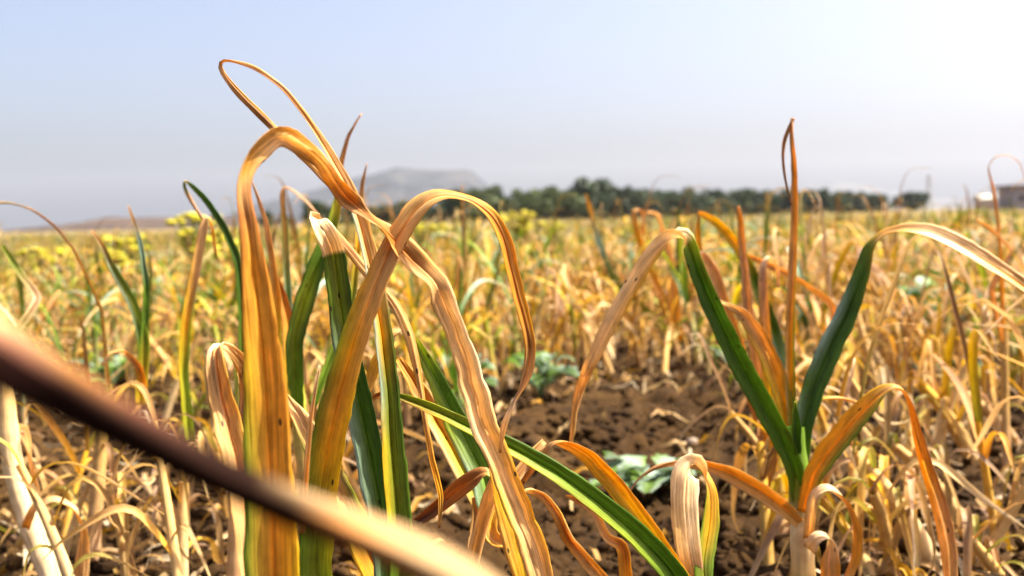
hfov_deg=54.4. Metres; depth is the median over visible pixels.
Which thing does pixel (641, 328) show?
garlic plant
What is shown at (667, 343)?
garlic plant
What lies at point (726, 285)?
garlic plant
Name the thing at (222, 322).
garlic plant
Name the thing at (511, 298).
garlic plant
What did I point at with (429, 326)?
garlic plant
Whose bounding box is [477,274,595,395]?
garlic plant
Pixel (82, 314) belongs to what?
garlic plant
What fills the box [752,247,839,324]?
garlic plant
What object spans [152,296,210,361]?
garlic plant
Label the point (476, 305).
garlic plant
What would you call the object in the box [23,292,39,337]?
garlic plant
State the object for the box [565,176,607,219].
olive tree
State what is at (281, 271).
garlic plant
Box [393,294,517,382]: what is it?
garlic plant
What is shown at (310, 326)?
garlic plant
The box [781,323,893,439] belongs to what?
garlic plant
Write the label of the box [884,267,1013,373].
garlic plant
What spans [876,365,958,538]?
garlic plant
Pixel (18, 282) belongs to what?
garlic plant
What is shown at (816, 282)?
garlic plant
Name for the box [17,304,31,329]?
garlic plant
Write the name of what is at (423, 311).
garlic plant
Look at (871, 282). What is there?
garlic plant
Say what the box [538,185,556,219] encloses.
olive tree
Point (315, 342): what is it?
garlic plant
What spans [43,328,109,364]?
garlic plant
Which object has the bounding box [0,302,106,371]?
garlic plant
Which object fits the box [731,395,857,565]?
garlic plant
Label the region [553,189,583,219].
olive tree
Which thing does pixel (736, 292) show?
garlic plant
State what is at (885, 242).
garlic plant
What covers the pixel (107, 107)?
sky
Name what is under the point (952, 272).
garlic plant
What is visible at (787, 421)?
garlic plant
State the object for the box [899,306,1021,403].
garlic plant
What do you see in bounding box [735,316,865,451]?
garlic plant
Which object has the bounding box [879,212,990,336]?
garlic plant
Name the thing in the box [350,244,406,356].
garlic plant
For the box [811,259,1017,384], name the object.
garlic plant
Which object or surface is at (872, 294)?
garlic plant
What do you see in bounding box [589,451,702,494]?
green weed
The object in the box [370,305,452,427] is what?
garlic plant
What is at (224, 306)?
garlic plant
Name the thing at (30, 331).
garlic plant
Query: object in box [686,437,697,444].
stone
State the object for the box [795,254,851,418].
garlic plant
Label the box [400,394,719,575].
garlic plant
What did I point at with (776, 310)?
garlic plant
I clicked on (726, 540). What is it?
soil clods
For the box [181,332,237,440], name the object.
garlic plant
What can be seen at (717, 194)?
olive tree
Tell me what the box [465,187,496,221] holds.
olive tree
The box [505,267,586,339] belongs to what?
garlic plant
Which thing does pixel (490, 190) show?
olive tree
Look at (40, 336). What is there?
garlic plant
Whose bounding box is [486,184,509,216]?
olive tree
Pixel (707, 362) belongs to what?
garlic plant
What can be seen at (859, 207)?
olive tree
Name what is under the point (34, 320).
garlic plant
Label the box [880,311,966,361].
garlic plant
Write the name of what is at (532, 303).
garlic plant
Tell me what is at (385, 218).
olive tree
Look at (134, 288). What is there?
garlic plant
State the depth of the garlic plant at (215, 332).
2.02 m
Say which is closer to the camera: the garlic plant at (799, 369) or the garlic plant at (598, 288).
the garlic plant at (799, 369)
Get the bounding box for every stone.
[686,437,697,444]
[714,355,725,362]
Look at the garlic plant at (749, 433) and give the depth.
1.33 m
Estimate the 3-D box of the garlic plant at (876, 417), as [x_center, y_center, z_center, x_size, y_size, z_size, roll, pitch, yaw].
[0.392,0.197,1.346,0.272,0.224,0.060,1,5,35]
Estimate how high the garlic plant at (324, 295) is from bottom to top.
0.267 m
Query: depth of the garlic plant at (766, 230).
2.38 m
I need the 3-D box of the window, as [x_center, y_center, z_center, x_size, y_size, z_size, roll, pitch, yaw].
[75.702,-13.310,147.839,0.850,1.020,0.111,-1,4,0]
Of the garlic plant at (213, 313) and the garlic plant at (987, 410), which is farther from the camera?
the garlic plant at (213, 313)
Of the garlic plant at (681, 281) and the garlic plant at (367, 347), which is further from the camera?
the garlic plant at (681, 281)
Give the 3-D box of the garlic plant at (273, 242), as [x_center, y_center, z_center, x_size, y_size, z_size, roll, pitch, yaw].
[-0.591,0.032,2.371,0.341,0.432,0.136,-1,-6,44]
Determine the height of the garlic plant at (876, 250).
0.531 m
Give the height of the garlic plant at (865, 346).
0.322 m
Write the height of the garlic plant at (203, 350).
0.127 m
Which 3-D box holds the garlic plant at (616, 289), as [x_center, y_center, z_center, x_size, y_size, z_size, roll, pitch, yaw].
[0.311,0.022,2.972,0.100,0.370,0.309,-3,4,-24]
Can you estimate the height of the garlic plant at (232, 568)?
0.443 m
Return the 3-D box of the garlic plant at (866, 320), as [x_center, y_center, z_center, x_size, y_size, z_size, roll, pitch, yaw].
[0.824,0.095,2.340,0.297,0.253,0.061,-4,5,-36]
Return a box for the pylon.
[924,173,933,209]
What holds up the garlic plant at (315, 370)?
on the ground
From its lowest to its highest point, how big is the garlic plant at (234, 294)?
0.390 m
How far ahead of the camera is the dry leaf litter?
1.39 m
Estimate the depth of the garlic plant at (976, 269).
2.69 m
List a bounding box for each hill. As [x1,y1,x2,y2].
[1,217,303,232]
[798,182,972,209]
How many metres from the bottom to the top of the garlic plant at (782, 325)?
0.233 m
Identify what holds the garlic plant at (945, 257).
on the ground
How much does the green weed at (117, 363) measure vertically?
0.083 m
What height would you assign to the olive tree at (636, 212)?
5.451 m
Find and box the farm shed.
[973,194,998,210]
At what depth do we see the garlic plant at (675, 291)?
2.80 m
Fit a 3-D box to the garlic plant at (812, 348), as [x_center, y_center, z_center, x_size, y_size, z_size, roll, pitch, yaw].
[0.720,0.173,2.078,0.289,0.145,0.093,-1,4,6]
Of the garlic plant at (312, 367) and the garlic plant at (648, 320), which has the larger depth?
the garlic plant at (648, 320)
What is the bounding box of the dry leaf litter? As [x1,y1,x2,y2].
[0,292,1023,575]
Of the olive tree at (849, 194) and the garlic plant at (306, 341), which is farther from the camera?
the olive tree at (849, 194)
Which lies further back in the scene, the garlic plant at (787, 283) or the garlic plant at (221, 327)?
the garlic plant at (787, 283)
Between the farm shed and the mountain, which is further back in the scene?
the mountain
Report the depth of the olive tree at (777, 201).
179.02 m
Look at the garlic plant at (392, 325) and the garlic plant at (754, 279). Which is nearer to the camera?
the garlic plant at (754, 279)
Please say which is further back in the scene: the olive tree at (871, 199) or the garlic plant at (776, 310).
the olive tree at (871, 199)
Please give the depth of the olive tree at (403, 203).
121.47 m
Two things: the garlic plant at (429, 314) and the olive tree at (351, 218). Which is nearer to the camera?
the garlic plant at (429, 314)
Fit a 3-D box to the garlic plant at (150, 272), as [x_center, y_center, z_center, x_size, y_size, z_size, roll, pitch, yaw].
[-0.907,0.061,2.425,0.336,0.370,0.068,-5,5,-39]
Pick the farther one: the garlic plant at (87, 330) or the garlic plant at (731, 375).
the garlic plant at (87, 330)
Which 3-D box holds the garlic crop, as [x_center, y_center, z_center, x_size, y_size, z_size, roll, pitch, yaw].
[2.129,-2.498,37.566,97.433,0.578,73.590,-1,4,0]
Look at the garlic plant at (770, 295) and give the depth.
1.87 m
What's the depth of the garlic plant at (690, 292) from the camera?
3.10 m
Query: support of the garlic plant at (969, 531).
on the ground
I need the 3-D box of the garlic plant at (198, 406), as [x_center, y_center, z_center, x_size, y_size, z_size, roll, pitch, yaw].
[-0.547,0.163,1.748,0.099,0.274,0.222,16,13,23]
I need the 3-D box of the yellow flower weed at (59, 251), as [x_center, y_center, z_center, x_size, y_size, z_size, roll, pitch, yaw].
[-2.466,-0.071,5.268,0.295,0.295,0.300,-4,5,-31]
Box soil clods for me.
[0,304,1023,575]
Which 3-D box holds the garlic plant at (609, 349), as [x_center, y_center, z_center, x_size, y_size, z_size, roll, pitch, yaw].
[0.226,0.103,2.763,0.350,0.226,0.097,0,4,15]
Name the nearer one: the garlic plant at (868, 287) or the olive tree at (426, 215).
the garlic plant at (868, 287)
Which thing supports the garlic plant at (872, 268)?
on the ground
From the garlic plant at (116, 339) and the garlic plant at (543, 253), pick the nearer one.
the garlic plant at (116, 339)
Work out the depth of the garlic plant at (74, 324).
2.80 m
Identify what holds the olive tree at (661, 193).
on the ground
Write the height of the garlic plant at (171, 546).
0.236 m
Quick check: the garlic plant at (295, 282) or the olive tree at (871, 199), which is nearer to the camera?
the garlic plant at (295, 282)
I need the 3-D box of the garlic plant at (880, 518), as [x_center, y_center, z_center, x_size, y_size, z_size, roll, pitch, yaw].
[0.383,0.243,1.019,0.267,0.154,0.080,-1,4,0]
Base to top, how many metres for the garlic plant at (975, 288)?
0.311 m
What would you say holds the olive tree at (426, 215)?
on the ground
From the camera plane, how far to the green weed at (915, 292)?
2.76 m
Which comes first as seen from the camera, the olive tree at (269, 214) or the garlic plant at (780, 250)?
the garlic plant at (780, 250)
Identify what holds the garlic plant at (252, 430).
on the ground
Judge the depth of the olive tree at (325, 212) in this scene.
105.08 m
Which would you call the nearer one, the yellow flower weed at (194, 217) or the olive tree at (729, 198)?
the yellow flower weed at (194, 217)
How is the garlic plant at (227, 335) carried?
on the ground
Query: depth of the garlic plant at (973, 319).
2.26 m
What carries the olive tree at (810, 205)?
on the ground
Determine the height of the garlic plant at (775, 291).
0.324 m
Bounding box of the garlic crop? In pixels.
[0,181,1023,532]
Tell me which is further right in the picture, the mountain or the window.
the window
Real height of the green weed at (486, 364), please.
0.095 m
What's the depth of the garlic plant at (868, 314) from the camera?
2.38 m
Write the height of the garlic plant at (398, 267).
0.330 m
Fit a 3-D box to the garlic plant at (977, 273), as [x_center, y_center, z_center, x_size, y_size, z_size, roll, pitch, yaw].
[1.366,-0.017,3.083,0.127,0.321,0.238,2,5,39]
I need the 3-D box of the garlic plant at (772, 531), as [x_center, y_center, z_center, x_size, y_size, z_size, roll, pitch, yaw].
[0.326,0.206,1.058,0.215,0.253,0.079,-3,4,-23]
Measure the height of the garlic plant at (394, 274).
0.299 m
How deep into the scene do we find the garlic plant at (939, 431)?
1.49 m
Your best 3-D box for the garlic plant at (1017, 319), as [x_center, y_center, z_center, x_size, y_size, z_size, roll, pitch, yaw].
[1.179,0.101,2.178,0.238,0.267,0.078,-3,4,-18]
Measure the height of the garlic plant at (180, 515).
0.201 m
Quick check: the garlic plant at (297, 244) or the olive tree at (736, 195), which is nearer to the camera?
the garlic plant at (297, 244)
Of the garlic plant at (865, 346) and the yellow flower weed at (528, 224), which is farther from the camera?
the yellow flower weed at (528, 224)
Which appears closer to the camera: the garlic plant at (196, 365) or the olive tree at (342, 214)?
the garlic plant at (196, 365)
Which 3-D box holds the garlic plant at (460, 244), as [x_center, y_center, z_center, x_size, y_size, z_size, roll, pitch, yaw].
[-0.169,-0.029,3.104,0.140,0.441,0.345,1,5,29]
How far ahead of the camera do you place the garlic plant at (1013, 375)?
2.05 m
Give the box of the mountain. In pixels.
[226,168,504,222]
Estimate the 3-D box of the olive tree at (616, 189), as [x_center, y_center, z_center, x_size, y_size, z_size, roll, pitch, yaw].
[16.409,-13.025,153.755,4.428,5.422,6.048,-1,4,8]
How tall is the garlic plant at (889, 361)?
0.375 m
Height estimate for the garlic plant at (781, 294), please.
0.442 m
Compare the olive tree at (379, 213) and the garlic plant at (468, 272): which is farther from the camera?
the olive tree at (379, 213)
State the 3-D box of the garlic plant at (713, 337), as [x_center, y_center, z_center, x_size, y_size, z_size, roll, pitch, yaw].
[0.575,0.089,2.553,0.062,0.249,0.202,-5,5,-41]
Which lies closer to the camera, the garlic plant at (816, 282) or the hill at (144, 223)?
the garlic plant at (816, 282)
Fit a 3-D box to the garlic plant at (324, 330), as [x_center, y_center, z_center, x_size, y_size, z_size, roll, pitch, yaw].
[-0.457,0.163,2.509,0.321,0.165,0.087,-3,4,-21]
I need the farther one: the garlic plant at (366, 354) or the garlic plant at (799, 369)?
the garlic plant at (799, 369)
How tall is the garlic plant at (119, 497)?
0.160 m
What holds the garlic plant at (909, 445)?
on the ground
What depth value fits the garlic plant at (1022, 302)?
1.97 m
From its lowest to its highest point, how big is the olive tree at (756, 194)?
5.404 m
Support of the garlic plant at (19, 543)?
on the ground
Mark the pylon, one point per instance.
(928, 184)
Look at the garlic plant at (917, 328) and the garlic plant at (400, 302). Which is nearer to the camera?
the garlic plant at (917, 328)
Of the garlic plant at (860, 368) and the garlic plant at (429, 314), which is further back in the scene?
the garlic plant at (429, 314)
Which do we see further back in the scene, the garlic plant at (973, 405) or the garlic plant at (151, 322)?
the garlic plant at (151, 322)
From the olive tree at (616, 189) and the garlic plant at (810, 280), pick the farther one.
the olive tree at (616, 189)
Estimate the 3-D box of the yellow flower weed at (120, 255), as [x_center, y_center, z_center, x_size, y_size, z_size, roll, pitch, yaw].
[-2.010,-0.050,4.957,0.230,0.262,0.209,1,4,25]
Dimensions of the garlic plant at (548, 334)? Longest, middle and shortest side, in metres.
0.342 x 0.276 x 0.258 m
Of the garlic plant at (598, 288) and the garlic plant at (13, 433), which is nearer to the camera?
the garlic plant at (13, 433)
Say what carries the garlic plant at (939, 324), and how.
on the ground
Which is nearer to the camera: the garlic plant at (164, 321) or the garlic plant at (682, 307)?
the garlic plant at (164, 321)
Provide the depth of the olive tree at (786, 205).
179.18 m
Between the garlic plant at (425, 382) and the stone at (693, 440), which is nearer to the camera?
the stone at (693, 440)
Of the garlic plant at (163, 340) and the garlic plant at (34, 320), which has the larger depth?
the garlic plant at (163, 340)
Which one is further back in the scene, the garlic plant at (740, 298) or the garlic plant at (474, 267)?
the garlic plant at (740, 298)
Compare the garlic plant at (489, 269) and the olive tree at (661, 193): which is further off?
the olive tree at (661, 193)
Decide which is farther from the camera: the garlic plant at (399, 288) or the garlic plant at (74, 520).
the garlic plant at (399, 288)
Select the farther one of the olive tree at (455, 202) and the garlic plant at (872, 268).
the olive tree at (455, 202)
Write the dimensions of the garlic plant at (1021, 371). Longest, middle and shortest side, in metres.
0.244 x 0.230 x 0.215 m
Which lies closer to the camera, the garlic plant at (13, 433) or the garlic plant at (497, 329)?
the garlic plant at (13, 433)
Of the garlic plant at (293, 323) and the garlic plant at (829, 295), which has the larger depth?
the garlic plant at (829, 295)
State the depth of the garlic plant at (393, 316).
2.28 m
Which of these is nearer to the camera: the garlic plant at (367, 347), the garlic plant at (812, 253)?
the garlic plant at (367, 347)
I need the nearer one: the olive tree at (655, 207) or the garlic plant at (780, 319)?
the garlic plant at (780, 319)
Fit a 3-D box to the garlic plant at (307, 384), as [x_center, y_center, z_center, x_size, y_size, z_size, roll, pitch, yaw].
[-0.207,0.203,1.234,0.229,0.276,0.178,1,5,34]
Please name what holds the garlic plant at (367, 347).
on the ground
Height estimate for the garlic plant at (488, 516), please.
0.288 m
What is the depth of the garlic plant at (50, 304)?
2.34 m
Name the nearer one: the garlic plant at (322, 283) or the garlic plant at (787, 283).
the garlic plant at (322, 283)
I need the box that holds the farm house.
[990,185,1023,209]
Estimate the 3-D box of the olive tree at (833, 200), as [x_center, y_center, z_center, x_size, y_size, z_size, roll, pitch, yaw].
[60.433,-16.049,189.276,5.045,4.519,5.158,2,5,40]
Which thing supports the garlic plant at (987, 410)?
on the ground
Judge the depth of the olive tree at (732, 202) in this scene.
172.37 m
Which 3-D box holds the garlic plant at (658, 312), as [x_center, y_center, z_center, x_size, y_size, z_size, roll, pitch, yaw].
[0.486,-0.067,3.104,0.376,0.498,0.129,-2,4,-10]
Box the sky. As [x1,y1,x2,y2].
[0,0,1023,229]
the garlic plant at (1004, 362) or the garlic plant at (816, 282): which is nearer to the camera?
the garlic plant at (1004, 362)
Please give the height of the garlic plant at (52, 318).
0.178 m
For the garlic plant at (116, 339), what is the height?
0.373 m
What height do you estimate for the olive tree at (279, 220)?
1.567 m
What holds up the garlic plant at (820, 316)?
on the ground
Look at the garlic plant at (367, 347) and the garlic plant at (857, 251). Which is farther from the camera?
the garlic plant at (857, 251)
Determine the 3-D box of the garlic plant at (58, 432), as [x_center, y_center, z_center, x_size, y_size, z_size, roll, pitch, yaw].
[-0.577,0.191,1.302,0.088,0.326,0.280,0,4,12]
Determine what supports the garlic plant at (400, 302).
on the ground
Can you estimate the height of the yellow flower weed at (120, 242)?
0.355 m
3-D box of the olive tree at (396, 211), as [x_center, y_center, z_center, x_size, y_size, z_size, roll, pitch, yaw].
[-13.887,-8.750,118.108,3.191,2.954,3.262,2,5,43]
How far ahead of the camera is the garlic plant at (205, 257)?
2.34 m
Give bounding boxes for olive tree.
[259,210,275,227]
[278,216,295,225]
[299,199,327,225]
[308,204,330,219]
[330,206,349,225]
[341,210,353,224]
[368,206,385,219]
[370,205,389,222]
[380,202,403,222]
[395,200,406,207]
[419,210,428,223]
[425,207,440,222]
[429,204,452,223]
[436,199,452,222]
[442,188,483,222]
[447,190,493,222]
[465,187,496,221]
[482,187,506,221]
[485,196,513,221]
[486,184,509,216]
[503,188,536,220]
[507,195,543,216]
[518,186,562,220]
[530,188,539,220]
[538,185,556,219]
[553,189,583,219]
[557,192,593,219]
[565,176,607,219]
[581,192,610,219]
[589,177,616,218]
[609,186,630,218]
[613,184,647,217]
[629,189,644,217]
[636,188,663,218]
[639,192,668,218]
[655,189,678,217]
[665,189,682,217]
[668,191,695,217]
[680,193,715,216]
[681,185,696,216]
[696,187,727,216]
[721,194,731,215]
[724,199,740,214]
[726,189,751,215]
[738,188,760,215]
[749,188,759,214]
[754,189,784,214]
[774,188,805,214]
[799,189,818,213]
[799,193,812,212]
[814,187,835,213]
[831,192,839,212]
[832,191,852,212]
[835,190,856,212]
[847,194,869,212]
[855,189,876,212]
[871,194,895,211]
[890,191,930,210]
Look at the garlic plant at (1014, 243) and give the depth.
2.89 m
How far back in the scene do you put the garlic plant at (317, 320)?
2.95 m
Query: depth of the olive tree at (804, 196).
185.73 m
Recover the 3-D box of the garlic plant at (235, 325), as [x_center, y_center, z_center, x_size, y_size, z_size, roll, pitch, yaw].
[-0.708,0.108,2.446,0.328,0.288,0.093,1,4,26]
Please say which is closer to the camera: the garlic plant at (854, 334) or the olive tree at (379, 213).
the garlic plant at (854, 334)
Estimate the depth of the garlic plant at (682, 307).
2.76 m
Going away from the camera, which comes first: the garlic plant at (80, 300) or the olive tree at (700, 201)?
the garlic plant at (80, 300)
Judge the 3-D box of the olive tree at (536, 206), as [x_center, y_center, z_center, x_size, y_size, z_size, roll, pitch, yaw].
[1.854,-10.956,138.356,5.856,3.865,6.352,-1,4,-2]
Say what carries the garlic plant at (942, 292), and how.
on the ground
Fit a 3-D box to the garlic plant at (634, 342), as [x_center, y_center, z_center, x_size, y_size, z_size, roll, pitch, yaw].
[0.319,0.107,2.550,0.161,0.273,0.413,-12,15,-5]
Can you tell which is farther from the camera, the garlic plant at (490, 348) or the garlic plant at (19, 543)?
the garlic plant at (490, 348)
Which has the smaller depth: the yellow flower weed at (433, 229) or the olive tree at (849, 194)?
the yellow flower weed at (433, 229)
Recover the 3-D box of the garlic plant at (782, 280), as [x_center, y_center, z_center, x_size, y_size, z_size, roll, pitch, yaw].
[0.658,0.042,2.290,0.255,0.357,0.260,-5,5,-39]
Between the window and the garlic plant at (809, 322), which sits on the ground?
the garlic plant at (809, 322)
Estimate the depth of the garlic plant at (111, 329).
2.92 m
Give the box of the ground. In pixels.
[0,208,1023,575]
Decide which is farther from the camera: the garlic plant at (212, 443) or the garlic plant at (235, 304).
the garlic plant at (235, 304)
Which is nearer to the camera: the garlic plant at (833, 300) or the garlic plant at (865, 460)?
the garlic plant at (865, 460)
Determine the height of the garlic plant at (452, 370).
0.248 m
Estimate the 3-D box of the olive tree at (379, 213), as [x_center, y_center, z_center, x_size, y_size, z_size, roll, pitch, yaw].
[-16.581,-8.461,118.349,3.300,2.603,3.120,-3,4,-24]
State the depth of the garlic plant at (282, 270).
2.69 m
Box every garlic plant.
[0,202,149,560]
[0,224,54,353]
[0,244,76,336]
[0,244,89,575]
[0,249,44,424]
[0,252,70,352]
[0,294,71,347]
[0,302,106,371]
[0,304,32,334]
[0,315,496,575]
[0,438,186,575]
[0,447,154,575]
[0,456,107,559]
[7,293,88,366]
[15,314,159,543]
[16,400,45,426]
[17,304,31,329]
[19,216,141,358]
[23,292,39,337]
[28,274,81,348]
[33,302,68,357]
[37,328,108,351]
[38,271,140,360]
[39,234,133,356]
[42,381,209,575]
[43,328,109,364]
[45,265,77,354]
[47,277,114,355]
[63,244,154,383]
[68,242,200,381]
[71,443,192,575]
[75,253,114,374]
[76,417,228,529]
[77,298,204,403]
[78,262,162,377]
[89,420,226,575]
[91,315,135,356]
[94,273,170,373]
[98,310,194,373]
[104,288,163,348]
[108,284,142,356]
[110,314,235,423]
[123,320,169,361]
[138,258,221,352]
[149,249,212,389]
[151,309,204,394]
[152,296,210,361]
[153,265,202,331]
[153,267,211,350]
[153,295,223,375]
[154,319,176,364]
[156,286,210,374]
[158,310,234,432]
[165,269,234,406]
[165,296,237,393]
[166,289,233,366]
[171,305,237,401]
[174,341,208,364]
[178,180,321,575]
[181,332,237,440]
[192,251,326,339]
[196,273,278,346]
[198,255,240,356]
[198,257,327,351]
[202,225,297,328]
[202,231,237,345]
[205,126,552,575]
[208,204,314,298]
[217,228,317,362]
[218,59,535,575]
[220,275,350,450]
[227,273,326,348]
[230,353,371,437]
[232,214,299,343]
[232,333,379,390]
[233,175,353,322]
[252,113,366,489]
[276,185,401,351]
[281,194,358,336]
[282,312,369,387]
[283,286,429,388]
[290,354,326,442]
[292,252,313,355]
[292,291,373,373]
[292,348,438,510]
[292,368,448,506]
[292,387,359,543]
[303,295,327,349]
[304,300,328,361]
[306,308,379,389]
[308,274,372,360]
[309,288,327,335]
[309,324,396,366]
[310,284,427,364]
[310,286,329,352]
[311,328,448,410]
[312,297,328,344]
[317,319,426,349]
[320,275,432,329]
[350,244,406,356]
[361,256,421,323]
[367,200,471,344]
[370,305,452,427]
[372,392,606,575]
[379,351,439,406]
[389,251,456,367]
[389,285,437,357]
[391,264,436,353]
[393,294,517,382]
[395,313,497,378]
[395,332,465,406]
[397,284,430,372]
[399,271,416,335]
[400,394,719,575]
[403,270,509,357]
[405,286,437,347]
[422,211,510,382]
[425,219,488,348]
[426,309,438,330]
[435,261,507,368]
[437,258,493,388]
[438,211,559,367]
[441,184,484,389]
[443,239,555,371]
[444,323,494,412]
[447,270,518,360]
[452,208,472,321]
[453,268,562,356]
[453,279,522,357]
[466,249,540,342]
[469,259,523,379]
[469,287,507,342]
[471,285,521,373]
[475,267,547,348]
[476,209,526,345]
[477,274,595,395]
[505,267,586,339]
[508,318,579,355]
[511,265,622,366]
[515,272,591,376]
[516,194,603,314]
[517,213,622,381]
[534,284,658,357]
[536,269,582,365]
[536,290,596,354]
[538,265,572,364]
[545,255,572,353]
[547,237,627,338]
[550,245,617,353]
[560,302,637,383]
[561,267,641,376]
[566,175,710,356]
[568,117,1023,575]
[569,309,607,378]
[585,194,682,346]
[593,292,661,370]
[600,238,628,339]
[605,186,718,334]
[608,313,702,372]
[610,245,704,357]
[613,275,665,341]
[616,199,658,334]
[617,287,660,339]
[630,213,703,363]
[653,218,701,348]
[660,277,702,333]
[672,187,790,322]
[675,262,754,373]
[680,333,837,500]
[681,344,796,394]
[682,291,730,334]
[685,336,896,478]
[690,289,741,299]
[691,274,751,332]
[695,206,835,533]
[696,274,828,381]
[696,324,716,363]
[705,361,909,495]
[712,294,745,352]
[712,323,935,575]
[719,230,757,363]
[721,286,796,401]
[722,256,787,335]
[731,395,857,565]
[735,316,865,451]
[736,230,867,390]
[736,291,803,358]
[740,253,840,337]
[745,228,870,364]
[748,358,873,575]
[750,436,904,555]
[752,246,785,292]
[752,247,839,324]
[753,216,818,315]
[754,235,884,342]
[767,190,879,369]
[767,271,905,375]
[768,206,819,298]
[771,189,817,381]
[775,458,1023,575]
[776,304,827,425]
[778,266,832,323]
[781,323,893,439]
[786,257,877,282]
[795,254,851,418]
[795,299,899,368]
[795,337,912,396]
[795,341,859,440]
[798,236,842,324]
[799,244,861,305]
[801,299,867,353]
[803,251,892,387]
[808,253,855,351]
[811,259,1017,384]
[818,240,881,341]
[818,283,899,370]
[820,247,907,352]
[820,270,994,382]
[825,389,961,474]
[829,167,962,342]
[831,273,884,361]
[844,334,929,369]
[849,234,941,575]
[851,195,927,356]
[855,298,877,358]
[856,293,937,416]
[862,240,944,389]
[862,275,933,369]
[862,298,962,387]
[866,305,979,464]
[873,197,905,279]
[874,273,1023,414]
[875,446,1023,575]
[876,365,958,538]
[877,237,979,350]
[877,265,963,354]
[879,204,910,338]
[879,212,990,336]
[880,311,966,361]
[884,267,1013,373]
[891,313,1017,442]
[897,237,987,350]
[897,237,1023,373]
[898,304,1001,458]
[899,242,950,287]
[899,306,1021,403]
[900,341,1023,444]
[904,238,989,368]
[912,235,1023,343]
[917,247,1020,552]
[919,249,971,296]
[920,247,963,325]
[924,231,980,320]
[926,264,1006,361]
[932,396,1023,571]
[935,323,1023,442]
[941,245,1023,406]
[955,269,976,323]
[958,216,1014,365]
[959,254,1021,351]
[961,281,1023,329]
[964,274,1023,330]
[965,227,1012,337]
[966,279,1023,396]
[975,155,1023,465]
[977,284,1023,356]
[978,223,1020,289]
[978,242,1023,360]
[979,232,1022,343]
[979,293,1019,390]
[988,242,1023,397]
[992,235,1012,335]
[996,286,1023,329]
[1000,316,1023,381]
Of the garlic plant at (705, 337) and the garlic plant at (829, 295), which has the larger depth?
the garlic plant at (705, 337)
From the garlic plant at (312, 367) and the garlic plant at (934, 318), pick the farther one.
the garlic plant at (934, 318)
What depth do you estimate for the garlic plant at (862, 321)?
2.64 m
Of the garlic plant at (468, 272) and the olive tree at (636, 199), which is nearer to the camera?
the garlic plant at (468, 272)
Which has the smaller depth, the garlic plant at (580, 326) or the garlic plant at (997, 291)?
the garlic plant at (580, 326)
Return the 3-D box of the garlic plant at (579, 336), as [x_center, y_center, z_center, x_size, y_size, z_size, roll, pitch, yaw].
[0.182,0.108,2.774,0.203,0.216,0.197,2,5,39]
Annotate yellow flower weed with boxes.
[14,247,76,298]
[86,251,135,279]
[101,234,150,267]
[165,212,228,285]
[187,236,238,284]
[412,223,450,249]
[499,210,544,245]
[540,220,566,245]
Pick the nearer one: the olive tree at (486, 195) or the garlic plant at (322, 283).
the garlic plant at (322, 283)
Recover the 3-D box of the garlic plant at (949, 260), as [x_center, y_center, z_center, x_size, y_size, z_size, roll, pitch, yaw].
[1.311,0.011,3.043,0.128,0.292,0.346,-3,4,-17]
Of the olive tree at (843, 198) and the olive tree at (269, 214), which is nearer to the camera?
the olive tree at (269, 214)
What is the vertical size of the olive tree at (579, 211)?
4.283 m
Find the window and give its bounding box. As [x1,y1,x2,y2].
[1019,195,1023,201]
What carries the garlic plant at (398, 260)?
on the ground
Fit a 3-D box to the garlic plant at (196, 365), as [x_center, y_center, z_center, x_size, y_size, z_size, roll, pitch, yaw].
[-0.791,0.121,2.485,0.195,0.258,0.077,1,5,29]
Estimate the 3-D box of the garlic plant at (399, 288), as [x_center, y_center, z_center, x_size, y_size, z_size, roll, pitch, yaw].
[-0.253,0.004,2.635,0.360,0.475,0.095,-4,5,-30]
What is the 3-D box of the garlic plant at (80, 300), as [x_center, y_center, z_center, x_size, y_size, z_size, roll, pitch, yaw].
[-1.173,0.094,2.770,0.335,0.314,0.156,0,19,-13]
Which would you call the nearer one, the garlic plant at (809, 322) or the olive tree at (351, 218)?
the garlic plant at (809, 322)
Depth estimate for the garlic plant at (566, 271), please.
2.41 m
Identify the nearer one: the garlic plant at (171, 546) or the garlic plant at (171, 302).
the garlic plant at (171, 546)
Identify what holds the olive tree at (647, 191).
on the ground
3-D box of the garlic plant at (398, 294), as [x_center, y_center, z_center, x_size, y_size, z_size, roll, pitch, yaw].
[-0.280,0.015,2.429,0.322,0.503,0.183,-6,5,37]
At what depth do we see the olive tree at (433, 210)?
127.17 m
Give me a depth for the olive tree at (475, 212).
127.80 m
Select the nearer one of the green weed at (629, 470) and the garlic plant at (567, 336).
the green weed at (629, 470)
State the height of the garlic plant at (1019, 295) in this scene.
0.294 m
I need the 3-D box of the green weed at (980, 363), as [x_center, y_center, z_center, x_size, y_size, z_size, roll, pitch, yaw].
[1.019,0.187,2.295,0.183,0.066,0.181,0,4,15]
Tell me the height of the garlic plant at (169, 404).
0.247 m
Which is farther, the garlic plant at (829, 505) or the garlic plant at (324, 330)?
the garlic plant at (324, 330)
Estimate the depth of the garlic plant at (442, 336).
2.15 m
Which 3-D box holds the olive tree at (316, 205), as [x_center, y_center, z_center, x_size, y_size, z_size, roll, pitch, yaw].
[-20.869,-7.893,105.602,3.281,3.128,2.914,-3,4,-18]
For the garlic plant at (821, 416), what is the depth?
1.44 m
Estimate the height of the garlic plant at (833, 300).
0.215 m
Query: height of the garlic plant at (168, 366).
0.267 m
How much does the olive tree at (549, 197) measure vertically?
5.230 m
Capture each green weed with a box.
[66,354,149,384]
[438,353,497,385]
[503,350,579,397]
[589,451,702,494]
[700,346,748,359]
[885,276,982,335]
[911,357,995,374]
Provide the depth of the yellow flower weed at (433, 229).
8.04 m

